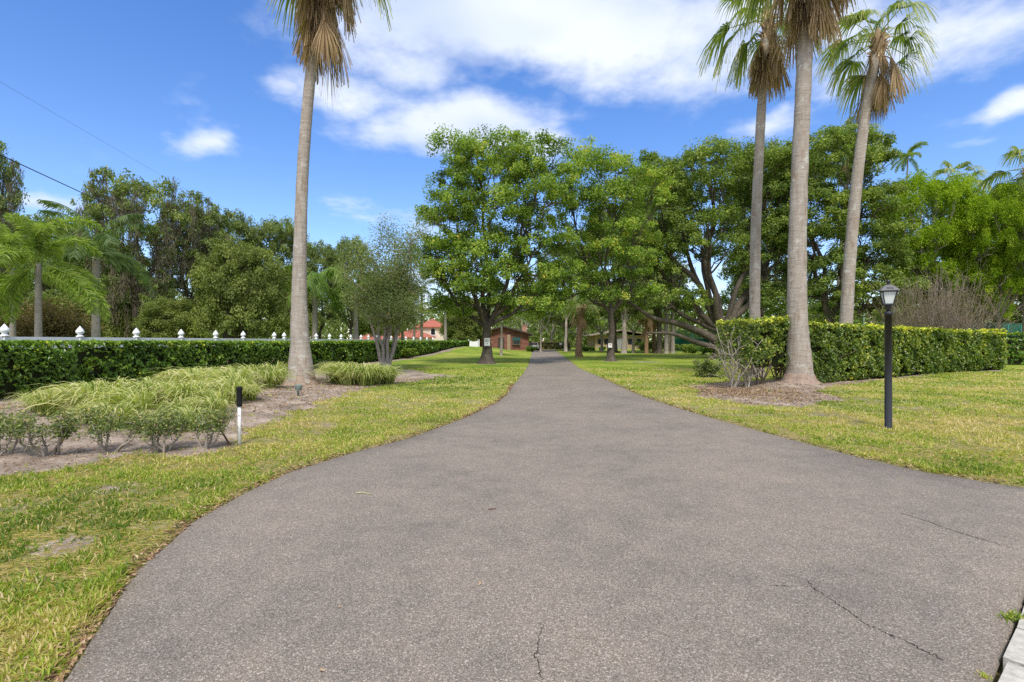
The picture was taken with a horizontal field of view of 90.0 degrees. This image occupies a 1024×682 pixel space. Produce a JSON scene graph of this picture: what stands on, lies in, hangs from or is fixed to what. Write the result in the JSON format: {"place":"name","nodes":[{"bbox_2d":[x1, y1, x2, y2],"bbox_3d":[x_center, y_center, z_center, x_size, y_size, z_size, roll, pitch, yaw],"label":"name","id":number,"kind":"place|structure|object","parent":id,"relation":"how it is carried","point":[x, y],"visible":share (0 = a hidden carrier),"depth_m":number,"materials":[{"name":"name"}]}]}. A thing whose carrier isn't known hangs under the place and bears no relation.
{"place":"outdoors","nodes":[
{"label":"outdoors","id":0,"kind":"place"},
{"bbox_2d":[2,388,55,411],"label":"ornamental grass","id":1,"kind":"object","parent":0,"point":[34,408],"depth_m":9.53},
{"bbox_2d":[4,390,77,415],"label":"ornamental grass","id":2,"kind":"object","parent":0,"point":[45,407],"depth_m":9.08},
{"bbox_2d":[19,380,117,415],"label":"ornamental grass","id":3,"kind":"object","parent":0,"point":[72,393],"depth_m":8.97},
{"bbox_2d":[48,400,120,423],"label":"ornamental grass","id":4,"kind":"object","parent":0,"point":[69,407],"depth_m":8.45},
{"bbox_2d":[0,154,182,239],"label":"utility cable","id":5,"kind":"object","parent":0,"point":[74,189],"visible":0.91,"depth_m":20.39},
{"bbox_2d":[56,386,172,420],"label":"ornamental grass","id":6,"kind":"object","parent":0,"point":[143,399],"depth_m":8.71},
{"bbox_2d":[137,377,223,408],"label":"ornamental grass","id":7,"kind":"object","parent":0,"point":[173,392],"depth_m":9.68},
{"bbox_2d":[164,386,235,412],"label":"ornamental grass","id":8,"kind":"object","parent":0,"point":[217,393],"depth_m":9.72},
{"bbox_2d":[179,368,255,386],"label":"ornamental grass","id":9,"kind":"object","parent":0,"point":[218,373],"depth_m":12.40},
{"bbox_2d":[193,378,255,404],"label":"ornamental grass","id":10,"kind":"object","parent":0,"point":[232,385],"depth_m":10.75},
{"bbox_2d":[195,364,263,383],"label":"ornamental grass","id":11,"kind":"object","parent":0,"point":[236,370],"depth_m":13.92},
{"bbox_2d":[222,363,267,385],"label":"ornamental grass","id":12,"kind":"object","parent":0,"point":[250,367],"depth_m":16.22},
{"bbox_2d":[237,383,271,400],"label":"ornamental grass","id":13,"kind":"object","parent":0,"point":[250,396],"depth_m":11.52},
{"bbox_2d":[251,367,299,387],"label":"ornamental grass","id":14,"kind":"object","parent":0,"point":[273,378],"depth_m":15.13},
{"bbox_2d":[339,362,394,386],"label":"ornamental grass","id":15,"kind":"object","parent":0,"point":[365,380],"depth_m":16.52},
{"bbox_2d":[354,364,396,384],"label":"ornamental grass","id":16,"kind":"object","parent":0,"point":[380,376],"depth_m":16.97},
{"bbox_2d":[375,364,408,383],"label":"ornamental grass","id":17,"kind":"object","parent":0,"point":[389,379],"depth_m":17.51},
{"bbox_2d":[0,345,1023,681],"bbox_3d":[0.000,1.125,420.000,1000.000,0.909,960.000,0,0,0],"label":"ground","id":18,"kind":"structure","parent":0,"point":[464,357],"depth_m":9.46,"materials":[{"name":"plant"}]},
{"bbox_2d":[0,141,29,316],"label":"vine draped tree","id":19,"kind":"object","parent":18,"relation":"on","point":[13,201],"visible":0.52,"depth_m":30.73,"materials":[{"name":"plant"}]},
{"bbox_2d":[0,405,38,455],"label":"shrub","id":20,"kind":"object","parent":18,"relation":"on","point":[8,440],"visible":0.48,"depth_m":6.47,"materials":[{"name":"green plant"}]},
{"bbox_2d":[0,222,80,336],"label":"feather palm","id":21,"kind":"object","parent":18,"relation":"on","point":[7,237],"visible":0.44,"depth_m":23.99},
{"bbox_2d":[0,296,82,336],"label":"tall bush","id":22,"kind":"object","parent":18,"relation":"on","point":[21,331],"visible":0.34,"depth_m":25.71,"materials":[{"name":"green plant"}]},
{"bbox_2d":[0,408,86,456],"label":"shrub","id":23,"kind":"object","parent":18,"relation":"on","point":[59,427],"visible":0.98,"depth_m":6.33,"materials":[{"name":"green plant"}]},
{"bbox_2d":[2,213,102,317],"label":"background oak","id":24,"kind":"object","parent":18,"relation":"on","point":[45,289],"visible":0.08,"depth_m":50.42,"materials":[{"name":"green plant"}]},
{"bbox_2d":[0,212,112,336],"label":"feather palm","id":25,"kind":"object","parent":18,"relation":"on","point":[41,247],"visible":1,"depth_m":19.99,"materials":[{"name":"plant"}]},
{"bbox_2d":[18,300,115,336],"bbox_3d":[-23.816,-0.225,27.173,4.483,3.797,4.169,0,0,-34],"label":"tall bush","id":26,"kind":"object","parent":18,"relation":"on","point":[75,324],"visible":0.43,"depth_m":26.67,"materials":[{"name":"green plant"}]},
{"bbox_2d":[23,289,110,336],"bbox_3d":[-28.924,-0.870,33.005,4.463,4.896,4.442,0,0,20],"label":"bushy tree","id":27,"kind":"object","parent":18,"relation":"on","point":[58,295],"visible":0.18,"depth_m":32.35,"materials":[{"name":"green plant"}]},
{"bbox_2d":[29,199,156,336],"bbox_3d":[-19.429,-2.397,24.121,4.677,8.008,5.462,0,0,0],"label":"feather palm","id":28,"kind":"object","parent":18,"relation":"on","point":[131,265],"visible":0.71,"depth_m":23.93,"materials":[{"name":"plant"}]},
{"bbox_2d":[46,398,166,429],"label":"ornamental grass","id":29,"kind":"object","parent":18,"relation":"on","point":[122,409],"depth_m":8.13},
{"bbox_2d":[68,405,150,453],"bbox_3d":[-5.205,1.188,6.621,0.957,0.664,0.654,0,0,-16],"label":"shrub","id":30,"kind":"object","parent":18,"relation":"on","point":[107,430],"visible":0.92,"depth_m":6.64,"materials":[{"name":"green plant"}]},
{"bbox_2d":[68,384,154,408],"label":"ornamental grass","id":31,"kind":"object","parent":18,"relation":"on","point":[104,391],"depth_m":9.02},
{"bbox_2d":[67,376,161,389],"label":"ornamental grass","id":32,"kind":"object","parent":18,"relation":"on","point":[119,385],"depth_m":9.75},
{"bbox_2d":[87,266,172,337],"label":"bushy tree","id":33,"kind":"object","parent":18,"relation":"on","point":[114,330],"visible":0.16,"depth_m":42.00,"materials":[{"name":"green plant"}]},
{"bbox_2d":[68,165,195,337],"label":"vine draped tree","id":34,"kind":"object","parent":18,"relation":"on","point":[120,192],"visible":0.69,"depth_m":40.75,"materials":[{"name":"plant"}]},
{"bbox_2d":[88,376,180,406],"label":"ornamental grass","id":35,"kind":"object","parent":18,"relation":"on","point":[146,384],"depth_m":9.92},
{"bbox_2d":[132,407,193,452],"bbox_3d":[-4.595,1.205,6.755,0.706,0.645,0.719,0,0,-31],"label":"shrub","id":36,"kind":"object","parent":18,"relation":"on","point":[166,420],"visible":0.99,"depth_m":6.67,"materials":[{"name":"green plant"}]},
{"bbox_2d":[131,295,212,337],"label":"bushy tree","id":37,"kind":"object","parent":18,"relation":"on","point":[159,326],"visible":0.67,"depth_m":35.80,"materials":[{"name":"green plant"}]},
{"bbox_2d":[132,405,220,432],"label":"ornamental grass","id":38,"kind":"object","parent":18,"relation":"on","point":[190,409],"depth_m":8.16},
{"bbox_2d":[148,396,214,413],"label":"ornamental grass","id":39,"kind":"object","parent":18,"relation":"on","point":[171,404],"depth_m":8.79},
{"bbox_2d":[139,190,231,336],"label":"vine draped tree","id":40,"kind":"object","parent":18,"relation":"on","point":[200,229],"visible":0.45,"depth_m":44.51,"materials":[{"name":"plant"}]},
{"bbox_2d":[148,366,222,384],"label":"ornamental grass","id":41,"kind":"object","parent":18,"relation":"on","point":[180,376],"depth_m":12.68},
{"bbox_2d":[0,324,398,348],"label":"vinyl fence","id":42,"kind":"object","parent":18,"relation":"on","point":[5,330],"visible":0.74,"depth_m":19.85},
{"bbox_2d":[179,407,242,448],"bbox_3d":[-4.123,1.221,6.926,0.862,0.608,0.555,0,0,0],"label":"shrub","id":43,"kind":"object","parent":18,"relation":"on","point":[203,422],"visible":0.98,"depth_m":6.93,"materials":[{"name":"green plant"}]},
{"bbox_2d":[181,395,244,419],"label":"ornamental grass","id":44,"kind":"object","parent":18,"relation":"on","point":[211,406],"depth_m":9.11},
{"bbox_2d":[186,203,264,337],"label":"background oak","id":45,"kind":"object","parent":18,"relation":"on","point":[238,226],"visible":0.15,"depth_m":48.96,"materials":[{"name":"green plant"}]},
{"bbox_2d":[197,374,267,398],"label":"ornamental grass","id":46,"kind":"object","parent":18,"relation":"on","point":[239,377],"depth_m":11.75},
{"bbox_2d":[0,338,469,395],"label":"clipped hedge","id":47,"kind":"object","parent":18,"relation":"on","point":[46,364],"visible":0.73,"depth_m":16.71,"materials":[{"name":"green plant"}]},
{"bbox_2d":[184,238,291,338],"bbox_3d":[-19.057,-2.778,36.017,6.374,8.872,6.344,0,0,0],"label":"bushy tree","id":48,"kind":"object","parent":18,"relation":"on","point":[231,304],"visible":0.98,"depth_m":34.59,"materials":[{"name":"green plant"}]},
{"bbox_2d":[236,386,242,444],"bbox_3d":[-3.826,1.107,7.186,0.082,0.940,0.082,0,0,0],"label":"marker stake","id":49,"kind":"object","parent":18,"relation":"on","point":[239,389],"visible":0.93,"depth_m":7.16,"materials":[{"name":"white paint"}]},
{"bbox_2d":[236,214,318,338],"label":"background oak","id":50,"kind":"object","parent":18,"relation":"on","point":[279,234],"visible":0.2,"depth_m":52.64,"materials":[{"name":"green plant"}]},
{"bbox_2d":[270,263,321,338],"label":"bushy tree","id":51,"kind":"object","parent":18,"relation":"on","point":[286,329],"visible":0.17,"depth_m":48.92,"materials":[{"name":"green plant"}]},
{"bbox_2d":[283,264,348,338],"bbox_3d":[-14.526,-2.016,38.052,4.859,7.220,5.881,0,0,-44],"label":"feather palm","id":52,"kind":"object","parent":18,"relation":"on","point":[317,282],"visible":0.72,"depth_m":37.81,"materials":[{"name":"plant"}]},
{"bbox_2d":[307,239,345,338],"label":"background oak","id":53,"kind":"object","parent":18,"relation":"on","point":[325,260],"visible":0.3,"depth_m":58.90,"materials":[{"name":"green plant"}]},
{"bbox_2d":[265,0,395,384],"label":"fan palm","id":54,"kind":"object","parent":18,"relation":"on","point":[320,38],"visible":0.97,"depth_m":16.52,"materials":[{"name":"grey plant"}]},
{"bbox_2d":[305,361,359,384],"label":"ornamental grass","id":55,"kind":"object","parent":18,"relation":"on","point":[339,373],"depth_m":16.45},
{"bbox_2d":[330,277,368,338],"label":"feather palm","id":56,"kind":"object","parent":18,"relation":"on","point":[355,329],"visible":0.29,"depth_m":41.82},
{"bbox_2d":[334,235,372,338],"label":"background oak","id":57,"kind":"object","parent":18,"relation":"on","point":[344,317],"visible":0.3,"depth_m":64.95,"materials":[{"name":"green plant"}]},
{"bbox_2d":[352,302,405,338],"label":"bushy tree","id":58,"kind":"object","parent":18,"relation":"on","point":[364,330],"visible":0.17,"depth_m":70.09,"materials":[{"name":"green plant"}]},
{"bbox_2d":[328,209,441,366],"bbox_3d":[-6.470,-2.706,26.518,5.737,8.612,5.061,0,0,34],"label":"multi stem tree","id":59,"kind":"object","parent":18,"relation":"on","point":[390,296],"visible":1,"depth_m":26.27,"materials":[{"name":"green plant"}]},
{"bbox_2d":[352,319,447,340],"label":"red roof house","id":60,"kind":"structure","parent":18,"relation":"on","point":[431,329],"depth_m":108.57,"materials":[{"name":"beige paint"}]},
{"bbox_2d":[438,297,491,340],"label":"bushy tree","id":61,"kind":"object","parent":18,"relation":"on","point":[462,328],"visible":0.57,"depth_m":75.86,"materials":[{"name":"green plant"}]},
{"bbox_2d":[411,123,586,363],"bbox_3d":[-1.070,-5.883,33.000,11.676,15.078,8.731,0,0,0],"label":"oak tree","id":62,"kind":"object","parent":18,"relation":"on","point":[458,245],"visible":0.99,"depth_m":31.95,"materials":[{"name":"green plant"}]},
{"bbox_2d":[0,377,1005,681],"bbox_3d":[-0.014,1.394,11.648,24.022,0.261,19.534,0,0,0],"label":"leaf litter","id":63,"kind":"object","parent":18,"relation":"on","point":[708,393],"visible":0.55,"depth_m":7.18,"materials":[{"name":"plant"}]},
{"bbox_2d":[474,325,532,349],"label":"brick house","id":64,"kind":"structure","parent":18,"relation":"on","point":[514,339],"depth_m":80.00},
{"bbox_2d":[490,291,520,355],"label":"young tree","id":65,"kind":"object","parent":18,"relation":"on","point":[501,338],"visible":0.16,"depth_m":47.90,"materials":[{"name":"green plant"}]},
{"bbox_2d":[0,367,1023,681],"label":"grass","id":66,"kind":"structure","parent":18,"relation":"on","point":[26,629],"depth_m":6.22,"materials":[{"name":"plant"}]},
{"bbox_2d":[22,285,1020,347],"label":"distant woods","id":67,"kind":"object","parent":18,"relation":"on","point":[328,329],"visible":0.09,"depth_m":113.51,"materials":[{"name":"plant"}]},
{"bbox_2d":[521,280,557,351],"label":"pale tree","id":68,"kind":"object","parent":18,"relation":"on","point":[551,315],"visible":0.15,"depth_m":69.88,"materials":[{"name":"green plant"}]},
{"bbox_2d":[519,304,569,342],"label":"pale tree","id":69,"kind":"object","parent":18,"relation":"on","point":[552,332],"visible":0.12,"depth_m":91.79,"materials":[{"name":"green plant"}]},
{"bbox_2d":[529,341,570,348],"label":"clipped hedge","id":70,"kind":"object","parent":18,"relation":"on","point":[552,345],"visible":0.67,"depth_m":89.83,"materials":[{"name":"green plant"}]},
{"bbox_2d":[535,241,593,350],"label":"background oak","id":71,"kind":"object","parent":18,"relation":"on","point":[558,317],"visible":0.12,"depth_m":72.21,"materials":[{"name":"green plant"}]},
{"bbox_2d":[555,289,587,351],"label":"young tree","id":72,"kind":"object","parent":18,"relation":"on","point":[566,332],"visible":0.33,"depth_m":59.86,"materials":[{"name":"green plant"}]},
{"bbox_2d":[562,292,599,356],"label":"fan palm","id":73,"kind":"object","parent":18,"relation":"on","point":[581,323],"visible":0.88,"depth_m":46.77,"materials":[{"name":"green plant"}]},
{"bbox_2d":[557,313,604,336],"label":"pale tree","id":74,"kind":"object","parent":18,"relation":"on","point":[570,330],"visible":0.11,"depth_m":83.69,"materials":[{"name":"green plant"}]},
{"bbox_2d":[579,287,621,351],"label":"pale tree","id":75,"kind":"object","parent":18,"relation":"on","point":[590,320],"visible":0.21,"depth_m":69.77,"materials":[{"name":"green plant"}]},
{"bbox_2d":[541,134,678,360],"bbox_3d":[7.014,-6.417,37.122,9.948,16.119,7.805,0,0,0],"label":"oak tree","id":76,"kind":"object","parent":18,"relation":"on","point":[593,194],"visible":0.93,"depth_m":36.61,"materials":[{"name":"green plant"}]},
{"bbox_2d":[577,201,644,352],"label":"background oak","id":77,"kind":"object","parent":18,"relation":"on","point":[599,308],"visible":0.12,"depth_m":62.00,"materials":[{"name":"green plant"}]},
{"bbox_2d":[582,330,651,348],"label":"tan house","id":78,"kind":"structure","parent":18,"relation":"on","point":[594,341],"depth_m":98.00,"materials":[{"name":"paint"}]},
{"bbox_2d":[614,279,639,353],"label":"young tree","id":79,"kind":"object","parent":18,"relation":"on","point":[624,335],"visible":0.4,"depth_m":59.84,"materials":[{"name":"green plant"}]},
{"bbox_2d":[602,270,663,352],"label":"pale tree","id":80,"kind":"object","parent":18,"relation":"on","point":[617,315],"visible":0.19,"depth_m":61.48,"materials":[{"name":"green plant"}]},
{"bbox_2d":[626,296,666,353],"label":"fan palm","id":81,"kind":"object","parent":18,"relation":"on","point":[647,323],"visible":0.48,"depth_m":59.80,"materials":[{"name":"green plant"}]},
{"bbox_2d":[622,151,695,353],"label":"background oak","id":82,"kind":"object","parent":18,"relation":"on","point":[685,278],"visible":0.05,"depth_m":58.52,"materials":[{"name":"green plant"}]},
{"bbox_2d":[649,274,674,353],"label":"palm tree","id":83,"kind":"object","parent":18,"relation":"on","point":[666,348],"visible":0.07,"depth_m":59.81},
{"bbox_2d":[642,297,703,350],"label":"pale tree","id":84,"kind":"object","parent":18,"relation":"on","point":[683,319],"visible":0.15,"depth_m":73.36,"materials":[{"name":"green plant"}]},
{"bbox_2d":[657,260,688,352],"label":"palm tree","id":85,"kind":"object","parent":18,"relation":"on","point":[672,345],"visible":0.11,"depth_m":60.82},
{"bbox_2d":[692,358,723,377],"bbox_3d":[8.048,1.136,21.079,1.287,0.895,1.070,0,0,41],"label":"shrub","id":86,"kind":"object","parent":18,"relation":"on","point":[705,366],"visible":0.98,"depth_m":20.95,"materials":[{"name":"green plant"}]},
{"bbox_2d":[606,134,832,358],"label":"live oak tree","id":87,"kind":"object","parent":18,"relation":"on","point":[688,197],"visible":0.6,"depth_m":41.90,"materials":[{"name":"green plant"}]},
{"bbox_2d":[702,279,779,346],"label":"pale tree","id":88,"kind":"object","parent":18,"relation":"on","point":[725,300],"visible":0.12,"depth_m":65.86,"materials":[{"name":"green plant"}]},
{"bbox_2d":[721,135,786,317],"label":"background oak","id":89,"kind":"object","parent":18,"relation":"on","point":[733,282],"visible":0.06,"depth_m":61.24,"materials":[{"name":"green plant"}]},
{"bbox_2d":[696,0,838,377],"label":"fan palm","id":90,"kind":"object","parent":18,"relation":"on","point":[765,73],"visible":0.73,"depth_m":20.85,"materials":[{"name":"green plant"}]},
{"bbox_2d":[763,298,832,322],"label":"pale tree","id":91,"kind":"object","parent":18,"relation":"on","point":[775,310],"visible":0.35,"depth_m":58.81,"materials":[{"name":"green plant"}]},
{"bbox_2d":[733,0,866,384],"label":"fan palm","id":92,"kind":"object","parent":18,"relation":"on","point":[805,21],"visible":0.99,"depth_m":16.49,"materials":[{"name":"grey plant"}]},
{"bbox_2d":[761,123,931,323],"bbox_3d":[26.376,-7.815,40.961,13.379,19.022,7.885,0,0,0],"label":"oak tree","id":93,"kind":"object","parent":18,"relation":"on","point":[843,142],"visible":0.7,"depth_m":39.59,"materials":[{"name":"green plant"}]},
{"bbox_2d":[675,322,1021,351],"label":"tennis fence","id":94,"kind":"object","parent":18,"relation":"on","point":[680,341],"visible":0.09,"depth_m":75.57,"materials":[{"name":"teal"}]},
{"bbox_2d":[816,116,893,323],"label":"fan palm","id":95,"kind":"object","parent":18,"relation":"on","point":[845,162],"visible":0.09,"depth_m":49.44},
{"bbox_2d":[706,314,1008,387],"bbox_3d":[15.871,0.326,21.463,22.608,2.476,1.724,0,0,-31],"label":"clipped hedge","id":96,"kind":"object","parent":18,"relation":"on","point":[843,351],"visible":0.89,"depth_m":18.97,"materials":[{"name":"green plant"}]},
{"bbox_2d":[813,0,939,323],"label":"fan palm","id":97,"kind":"object","parent":18,"relation":"on","point":[877,95],"visible":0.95,"depth_m":21.84,"materials":[{"name":"green plant"}]},
{"bbox_2d":[877,279,899,428],"bbox_3d":[6.391,0.252,8.696,0.266,2.596,0.266,0,0,24],"label":"lamp post","id":98,"kind":"object","parent":18,"relation":"on","point":[888,292],"visible":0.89,"depth_m":8.65,"materials":[{"name":"metal"}]},
{"bbox_2d":[890,141,928,322],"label":"feather palm","id":99,"kind":"object","parent":18,"relation":"on","point":[908,154],"visible":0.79,"depth_m":45.97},
{"bbox_2d":[817,261,1023,358],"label":"bare bush","id":100,"kind":"object","parent":18,"relation":"on","point":[949,322],"visible":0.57,"depth_m":35.28,"materials":[{"name":"brown plant"}]},
{"bbox_2d":[870,166,995,322],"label":"feathery tree","id":101,"kind":"object","parent":18,"relation":"on","point":[927,246],"visible":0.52,"depth_m":42.00,"materials":[{"name":"green plant"}]},
{"bbox_2d":[899,257,1021,329],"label":"bare shrub","id":102,"kind":"object","parent":18,"relation":"on","point":[996,298],"visible":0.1,"depth_m":45.28,"materials":[{"name":"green plant"}]},
{"bbox_2d":[931,160,991,319],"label":"fan palm","id":103,"kind":"object","parent":18,"relation":"on","point":[947,169],"visible":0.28,"depth_m":51.30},
{"bbox_2d":[930,189,1021,332],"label":"feathery tree","id":104,"kind":"object","parent":18,"relation":"on","point":[1020,308],"visible":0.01,"depth_m":56.80,"materials":[{"name":"green plant"}]},
{"bbox_2d":[940,174,1023,329],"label":"feathery tree","id":105,"kind":"object","parent":18,"relation":"on","point":[995,250],"visible":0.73,"depth_m":39.97,"materials":[{"name":"green plant"}]},
{"bbox_2d":[959,289,1021,328],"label":"background oak","id":106,"kind":"object","parent":18,"relation":"on","point":[1019,299],"visible":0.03,"depth_m":57.67,"materials":[{"name":"green plant"}]},
{"bbox_2d":[973,146,1023,332],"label":"fan palm","id":107,"kind":"object","parent":18,"relation":"on","point":[1014,152],"visible":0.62,"depth_m":40.55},
{"bbox_2d":[998,608,1023,681],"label":"gutter","id":108,"kind":"object","parent":18,"relation":"on","point":[1013,663],"visible":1,"depth_m":2.40,"materials":[{"name":"concrete"}]},
{"bbox_2d":[998,197,1023,294],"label":"feathery tree","id":109,"kind":"object","parent":18,"relation":"on","point":[1019,255],"visible":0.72,"depth_m":38.62,"materials":[{"name":"green plant"}]},
{"bbox_2d":[1005,331,1023,364],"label":"clipped hedge","id":110,"kind":"object","parent":18,"relation":"on","point":[1015,356],"visible":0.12,"depth_m":31.77,"materials":[{"name":"green plant"}]},
{"bbox_2d":[0,0,1023,340],"label":"sky","id":111,"kind":"structure","parent":0,"point":[207,95],"materials":[{"name":"blue"}]},
{"bbox_2d":[65,350,1023,681],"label":"driveway","id":112,"kind":"structure","parent":0,"point":[619,534],"depth_m":3.42,"materials":[{"name":"asphalt"}]},
{"bbox_2d":[997,607,1023,623],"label":"grass tuft","id":113,"kind":"object","parent":112,"relation":"on","point":[1018,616],"visible":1,"depth_m":2.77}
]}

